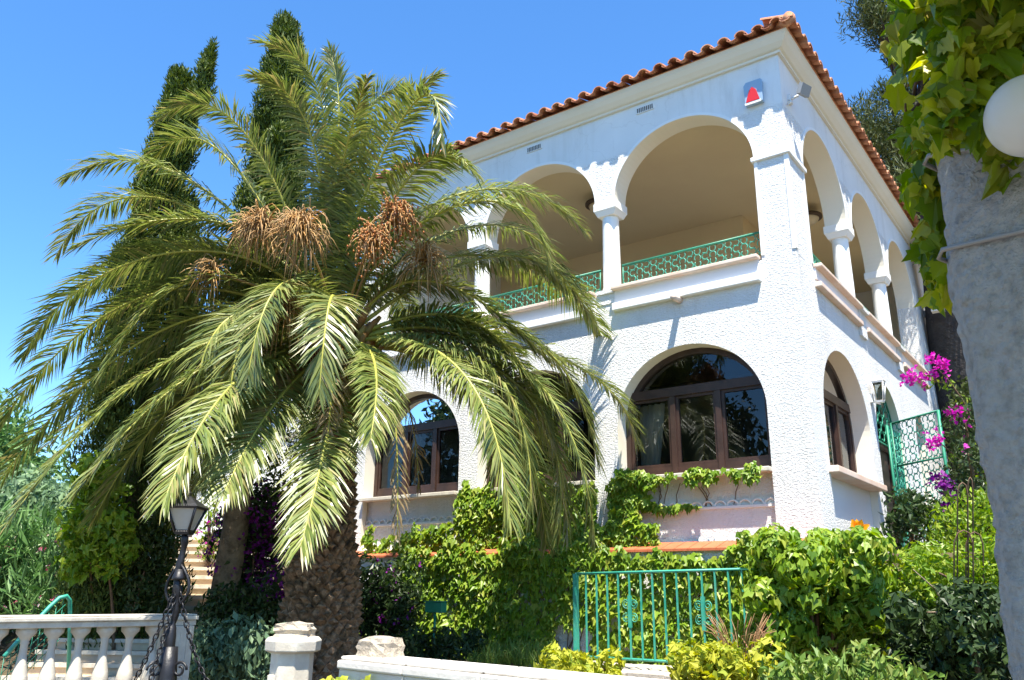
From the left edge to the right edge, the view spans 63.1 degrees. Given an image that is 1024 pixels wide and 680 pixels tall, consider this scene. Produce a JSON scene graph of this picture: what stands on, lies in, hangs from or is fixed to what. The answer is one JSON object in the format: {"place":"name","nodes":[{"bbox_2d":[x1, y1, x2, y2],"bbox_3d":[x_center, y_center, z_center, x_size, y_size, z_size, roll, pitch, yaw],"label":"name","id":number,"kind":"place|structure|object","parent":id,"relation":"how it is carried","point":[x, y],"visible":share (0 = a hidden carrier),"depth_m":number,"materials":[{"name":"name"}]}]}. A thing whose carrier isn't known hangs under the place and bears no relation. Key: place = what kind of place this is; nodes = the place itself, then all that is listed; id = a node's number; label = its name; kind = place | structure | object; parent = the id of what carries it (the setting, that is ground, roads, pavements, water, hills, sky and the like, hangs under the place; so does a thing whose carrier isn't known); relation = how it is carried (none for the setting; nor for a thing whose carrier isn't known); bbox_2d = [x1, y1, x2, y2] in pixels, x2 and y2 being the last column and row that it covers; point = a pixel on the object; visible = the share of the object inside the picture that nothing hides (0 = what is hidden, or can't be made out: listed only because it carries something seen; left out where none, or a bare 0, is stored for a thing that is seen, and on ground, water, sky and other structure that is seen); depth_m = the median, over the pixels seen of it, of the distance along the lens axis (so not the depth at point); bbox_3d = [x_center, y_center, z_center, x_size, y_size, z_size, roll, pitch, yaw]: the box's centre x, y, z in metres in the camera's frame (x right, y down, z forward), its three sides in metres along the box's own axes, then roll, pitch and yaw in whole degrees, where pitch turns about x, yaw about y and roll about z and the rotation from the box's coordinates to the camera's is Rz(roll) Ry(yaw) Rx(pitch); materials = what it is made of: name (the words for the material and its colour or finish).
{"place":"outdoors","nodes":[
{"label":"outdoors","id":0,"kind":"place"},
{"bbox_2d":[0,0,917,491],"label":"sky","id":1,"kind":"structure","parent":0,"point":[79,78],"materials":[{"name":"blue"}]},
{"bbox_2d":[337,655,663,679],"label":"wall","id":2,"kind":"structure","parent":0,"point":[353,667],"depth_m":4.18,"materials":[{"name":"white plaster"},{"name":"cast stone"}]},
{"bbox_2d":[320,674,370,679],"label":"yellow creeper","id":3,"kind":"object","parent":2,"relation":"on","point":[330,677],"visible":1,"depth_m":4.58,"materials":[{"name":"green plant"}]},
{"bbox_2d":[356,636,404,657],"bbox_3d":[-0.749,1.736,4.730,0.227,0.109,0.179,-11,-21,35],"label":"stone","id":4,"kind":"object","parent":2,"relation":"on","point":[381,646],"visible":1,"depth_m":4.67,"materials":[{"name":"white stone"}]},
{"bbox_2d":[0,532,1007,679],"bbox_3d":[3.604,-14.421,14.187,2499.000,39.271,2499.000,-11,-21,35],"label":"ground","id":5,"kind":"structure","parent":0,"point":[10,636],"depth_m":10.51,"materials":[{"name":"green plant"}]},
{"bbox_2d":[0,387,73,496],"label":"background tree","id":6,"kind":"object","parent":5,"relation":"on","point":[7,438],"visible":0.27,"depth_m":22.49,"materials":[{"name":"green plant"}]},
{"bbox_2d":[4,486,69,530],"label":"background bush","id":7,"kind":"object","parent":5,"relation":"on","point":[41,491],"visible":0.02,"depth_m":16.74,"materials":[{"name":"green plant"}]},
{"bbox_2d":[0,462,79,558],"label":"background bush","id":8,"kind":"object","parent":5,"relation":"on","point":[19,484],"visible":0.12,"depth_m":16.61,"materials":[{"name":"green plant"}]},
{"bbox_2d":[0,493,83,650],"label":"oleander","id":9,"kind":"object","parent":5,"relation":"on","point":[28,578],"visible":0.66,"depth_m":10.46,"materials":[{"name":"green plant"}]},
{"bbox_2d":[0,613,198,679],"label":"balustrade","id":10,"kind":"object","parent":5,"relation":"on","point":[26,627],"visible":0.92,"depth_m":6.61,"materials":[{"name":"stone"}]},
{"bbox_2d":[75,520,179,649],"bbox_3d":[-4.599,3.102,9.720,1.326,1.942,1.029,3,-17,-8],"label":"dark shrub","id":11,"kind":"object","parent":5,"relation":"on","point":[131,594],"visible":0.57,"depth_m":9.67,"materials":[{"name":"green plant"}]},
{"bbox_2d":[1,537,254,679],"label":"steps","id":12,"kind":"structure","parent":5,"relation":"on","point":[140,646],"depth_m":9.49,"materials":[{"name":"stone"}]},
{"bbox_2d":[0,594,71,679],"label":"green handrail","id":13,"kind":"object","parent":12,"relation":"on","point":[11,648],"visible":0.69,"depth_m":8.44,"materials":[{"name":"teal metal"}]},
{"bbox_2d":[50,36,219,648],"bbox_3d":[-4.626,0.170,10.835,1.780,8.454,2.331,6,-18,-17],"label":"cypress tree","id":14,"kind":"object","parent":5,"relation":"on","point":[114,416],"visible":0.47,"depth_m":10.29,"materials":[{"name":"green plant"}]},
{"bbox_2d":[53,450,143,611],"bbox_3d":[-4.702,2.168,9.427,1.026,1.812,0.885,-11,-21,35],"label":"climbing ivy","id":15,"kind":"object","parent":14,"relation":"attached to","point":[112,529],"visible":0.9,"depth_m":9.36,"materials":[{"name":"green plant"}]},
{"bbox_2d":[134,489,209,679],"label":"lamp post","id":16,"kind":"object","parent":5,"relation":"on","point":[188,515],"visible":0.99,"depth_m":6.65,"materials":[{"name":"black metal"}]},
{"bbox_2d":[194,500,221,566],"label":"bougainvillea","id":17,"kind":"object","parent":5,"relation":"on","point":[208,537],"visible":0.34,"depth_m":13.46,"materials":[{"name":"green plant"}]},
{"bbox_2d":[143,348,299,536],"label":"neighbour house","id":18,"kind":"structure","parent":5,"relation":"on","point":[203,435],"depth_m":20.76,"materials":[{"name":"white paint"}]},
{"bbox_2d":[189,574,281,660],"bbox_3d":[-3.125,3.363,9.577,1.349,1.302,1.297,1,-17,-1],"label":"dark shrub","id":19,"kind":"object","parent":5,"relation":"on","point":[217,609],"visible":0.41,"depth_m":9.34,"materials":[{"name":"green plant"}]},
{"bbox_2d":[188,611,285,679],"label":"succulent bush","id":20,"kind":"object","parent":5,"relation":"on","point":[226,653],"visible":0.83,"depth_m":7.60,"materials":[{"name":"green plant"}]},
{"bbox_2d":[201,479,293,640],"bbox_3d":[-3.382,3.117,11.029,1.703,2.484,1.360,-11,-21,35],"label":"bougainvillea","id":21,"kind":"object","parent":5,"relation":"on","point":[262,537],"visible":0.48,"depth_m":10.89,"materials":[{"name":"purple plant"}]},
{"bbox_2d":[194,431,305,557],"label":"garden wall","id":22,"kind":"structure","parent":5,"relation":"on","point":[220,504],"depth_m":16.33,"materials":[{"name":"white paint"}]},
{"bbox_2d":[210,8,313,620],"bbox_3d":[-3.415,-0.230,11.368,1.618,9.177,1.588,-11,-21,35],"label":"cypress tree","id":23,"kind":"object","parent":5,"relation":"on","point":[236,522],"visible":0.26,"depth_m":11.42,"materials":[{"name":"green plant"}]},
{"bbox_2d":[265,636,321,679],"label":"gate post","id":24,"kind":"object","parent":5,"relation":"on","point":[292,658],"visible":0.94,"depth_m":4.97,"materials":[{"name":"stone"}]},
{"bbox_2d":[272,621,316,637],"bbox_3d":[-1.338,1.777,5.130,0.226,0.091,0.196,0,-17,2],"label":"stone","id":25,"kind":"object","parent":24,"relation":"on","point":[297,629],"visible":0.99,"depth_m":5.05,"materials":[{"name":"white stone"}]},
{"bbox_2d":[0,32,645,679],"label":"palm tree","id":26,"kind":"object","parent":5,"relation":"on","point":[326,360],"visible":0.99,"depth_m":9.02,"materials":[{"name":"green plant"}]},
{"bbox_2d":[357,550,428,638],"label":"hedge shrub","id":27,"kind":"object","parent":5,"relation":"on","point":[387,608],"visible":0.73,"depth_m":10.68,"materials":[{"name":"green plant"}]},
{"bbox_2d":[423,601,447,652],"bbox_3d":[-0.950,3.648,10.230,0.300,0.851,0.133,-11,-21,35],"label":"green box","id":28,"kind":"object","parent":5,"relation":"on","point":[434,607],"visible":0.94,"depth_m":10.28,"materials":[{"name":"metal"}]},
{"bbox_2d":[391,625,488,662],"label":"shrub","id":29,"kind":"object","parent":5,"relation":"on","point":[447,645],"visible":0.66,"depth_m":9.61,"materials":[{"name":"green plant"}]},
{"bbox_2d":[466,635,553,667],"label":"shrub","id":30,"kind":"object","parent":5,"relation":"on","point":[509,661],"visible":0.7,"depth_m":9.06,"materials":[{"name":"green plant"}]},
{"bbox_2d":[534,640,625,675],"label":"shrub","id":31,"kind":"object","parent":5,"relation":"on","point":[570,660],"visible":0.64,"depth_m":7.33,"materials":[{"name":"yellow plant"}]},
{"bbox_2d":[354,11,954,655],"bbox_3d":[3.827,1.446,16.231,8.770,9.727,11.696,-11,-21,35],"label":"villa","id":32,"kind":"object","parent":5,"relation":"on","point":[748,277],"visible":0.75,"depth_m":12.07,"materials":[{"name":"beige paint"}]},
{"bbox_2d":[373,394,457,496],"bbox_3d":[-1.389,1.704,13.452,1.999,1.649,0.296,-11,-21,35],"label":"window","id":33,"kind":"structure","parent":32,"relation":"in","point":[431,413],"depth_m":13.45,"materials":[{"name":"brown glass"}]},
{"bbox_2d":[487,373,594,487],"bbox_3d":[0.514,1.319,12.115,1.999,1.649,0.296,-11,-21,35],"label":"window","id":34,"kind":"structure","parent":32,"relation":"in","point":[573,405],"depth_m":11.80,"materials":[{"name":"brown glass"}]},
{"bbox_2d":[359,460,879,671],"bbox_3d":[0.634,2.972,10.754,7.703,2.663,0.644,-11,-21,35],"label":"ivy","id":35,"kind":"object","parent":32,"relation":"attached to","point":[624,499],"visible":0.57,"depth_m":10.53,"materials":[{"name":"green plant"}]},
{"bbox_2d":[626,348,771,474],"bbox_3d":[2.424,0.933,10.772,2.016,1.649,0.296,-11,-21,35],"label":"window","id":36,"kind":"structure","parent":32,"relation":"in","point":[652,420],"depth_m":10.78,"materials":[{"name":"brown glass"}]},
{"bbox_2d":[823,359,856,472],"bbox_3d":[4.165,1.004,11.019,0.108,1.641,2.149,-11,-21,35],"label":"window","id":37,"kind":"structure","parent":32,"relation":"in","point":[834,396],"depth_m":11.44,"materials":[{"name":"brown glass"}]},
{"bbox_2d":[876,404,898,549],"bbox_3d":[5.555,1.994,12.683,0.092,2.624,1.666,-11,-21,35],"label":"door","id":38,"kind":"structure","parent":32,"relation":"in","point":[885,462],"depth_m":13.09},
{"bbox_2d":[664,633,785,679],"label":"shrub","id":39,"kind":"object","parent":5,"relation":"on","point":[715,660],"visible":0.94,"depth_m":6.74,"materials":[{"name":"yellow plant"}]},
{"bbox_2d":[702,611,775,676],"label":"dry tuft","id":40,"kind":"object","parent":5,"relation":"on","point":[756,636],"visible":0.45,"depth_m":7.12,"materials":[{"name":"brown plant"}]},
{"bbox_2d":[756,638,947,679],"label":"shrub","id":41,"kind":"object","parent":5,"relation":"on","point":[820,666],"visible":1,"depth_m":6.12,"materials":[{"name":"green leaf"},{"name":"brown twig"}]},
{"bbox_2d":[845,71,919,219],"bbox_3d":[9.393,-1.511,18.655,3.413,9.700,5.043,-11,-21,35],"label":"pine tree","id":42,"kind":"object","parent":5,"relation":"on","point":[871,125],"visible":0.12,"depth_m":18.58,"materials":[{"name":"green plant"}]},
{"bbox_2d":[835,0,929,103],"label":"pine tree","id":43,"kind":"object","parent":5,"relation":"on","point":[874,15],"visible":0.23,"depth_m":21.60,"materials":[{"name":"green plant"}]},
{"bbox_2d":[876,486,955,549],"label":"garden shrub","id":44,"kind":"object","parent":5,"relation":"on","point":[907,514],"visible":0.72,"depth_m":9.41,"materials":[{"name":"green plant"}]},
{"bbox_2d":[885,140,981,507],"bbox_3d":[8.682,-0.484,16.279,2.056,7.537,3.877,-11,-21,35],"label":"leaning tree","id":45,"kind":"object","parent":5,"relation":"on","point":[944,340],"visible":0.03,"depth_m":16.39,"materials":[{"name":"brown wood"}]},
{"bbox_2d":[875,532,997,656],"bbox_3d":[4.420,2.660,8.536,1.520,1.392,1.984,-11,-21,35],"label":"garden shrub","id":46,"kind":"object","parent":5,"relation":"on","point":[904,552],"visible":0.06,"depth_m":8.15,"materials":[{"name":"green plant"}]},
{"bbox_2d":[873,586,1001,679],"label":"garden shrub","id":47,"kind":"object","parent":5,"relation":"on","point":[911,636],"visible":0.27,"depth_m":7.05,"materials":[{"name":"green plant"}]},
{"bbox_2d":[913,569,938,612],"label":"bare branch","id":48,"kind":"object","parent":47,"relation":"attached to","point":[934,589],"visible":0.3,"depth_m":6.91,"materials":[{"name":"grey plant"}]},
{"bbox_2d":[899,352,990,544],"bbox_3d":[5.760,1.539,10.449,1.072,2.516,2.324,-11,-21,35],"label":"bougainvillea","id":49,"kind":"object","parent":5,"relation":"on","point":[966,432],"visible":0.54,"depth_m":10.10,"materials":[{"name":"pink plant"}]},
{"bbox_2d":[900,525,998,614],"bbox_3d":[4.374,2.364,7.897,1.310,1.221,1.689,-11,-21,35],"label":"garden shrub","id":50,"kind":"object","parent":5,"relation":"on","point":[991,573],"visible":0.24,"depth_m":7.74,"materials":[{"name":"green plant"}]},
{"bbox_2d":[917,486,995,552],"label":"garden shrub","id":51,"kind":"object","parent":5,"relation":"on","point":[983,519],"visible":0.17,"depth_m":8.96,"materials":[{"name":"green plant"}]},
{"bbox_2d":[911,485,1009,679],"bbox_3d":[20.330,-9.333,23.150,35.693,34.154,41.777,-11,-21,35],"label":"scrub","id":52,"kind":"object","parent":5,"relation":"on","point":[927,540],"depth_m":9.47,"materials":[{"name":"green plant"}]},
{"bbox_2d":[943,375,988,506],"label":"hillside shrub","id":53,"kind":"object","parent":5,"relation":"on","point":[961,390],"visible":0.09,"depth_m":14.82,"materials":[{"name":"green plant"}]},
{"bbox_2d":[953,477,983,586],"bbox_3d":[4.065,2.156,7.511,0.362,1.790,0.721,-1,-17,4],"label":"plant hoop","id":54,"kind":"object","parent":5,"relation":"on","point":[967,546],"visible":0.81,"depth_m":7.41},
{"bbox_2d":[930,575,1012,679],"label":"garden shrub","id":55,"kind":"object","parent":5,"relation":"on","point":[967,618],"visible":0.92,"depth_m":6.42,"materials":[{"name":"green plant"}]},
{"bbox_2d":[922,148,1023,679],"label":"pillar","id":56,"kind":"structure","parent":5,"relation":"on","point":[983,249],"depth_m":2.06,"materials":[{"name":"grey concrete"}]},
{"bbox_2d":[879,0,1023,317],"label":"grape vine","id":57,"kind":"object","parent":56,"relation":"on","point":[966,57],"visible":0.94,"depth_m":2.09,"materials":[{"name":"green plant"}]},
{"bbox_2d":[983,75,1023,156],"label":"globe lamp","id":58,"kind":"object","parent":56,"relation":"attached to","point":[1003,120],"visible":1,"depth_m":1.80,"materials":[{"name":"white glass"}]},
{"bbox_2d":[528,661,796,679],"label":"patio","id":59,"kind":"structure","parent":0,"point":[653,671],"depth_m":8.72,"materials":[{"name":"stone"}]},
{"bbox_2d":[573,567,752,662],"bbox_3d":[1.563,2.993,8.835,2.367,1.097,0.057,-15,-23,42],"label":"green fence","id":60,"kind":"object","parent":59,"relation":"on","point":[630,621],"visible":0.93,"depth_m":8.99,"materials":[{"name":"teal metal"}]},
{"bbox_2d":[734,522,897,679],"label":"ivy mound","id":61,"kind":"object","parent":59,"relation":"on","point":[821,595],"visible":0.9,"depth_m":7.51,"materials":[{"name":"green plant"}]},
{"bbox_2d":[850,519,869,530],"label":"orange lily","id":62,"kind":"object","parent":61,"relation":"on","point":[857,522],"visible":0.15,"depth_m":7.74,"materials":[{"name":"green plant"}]}
]}

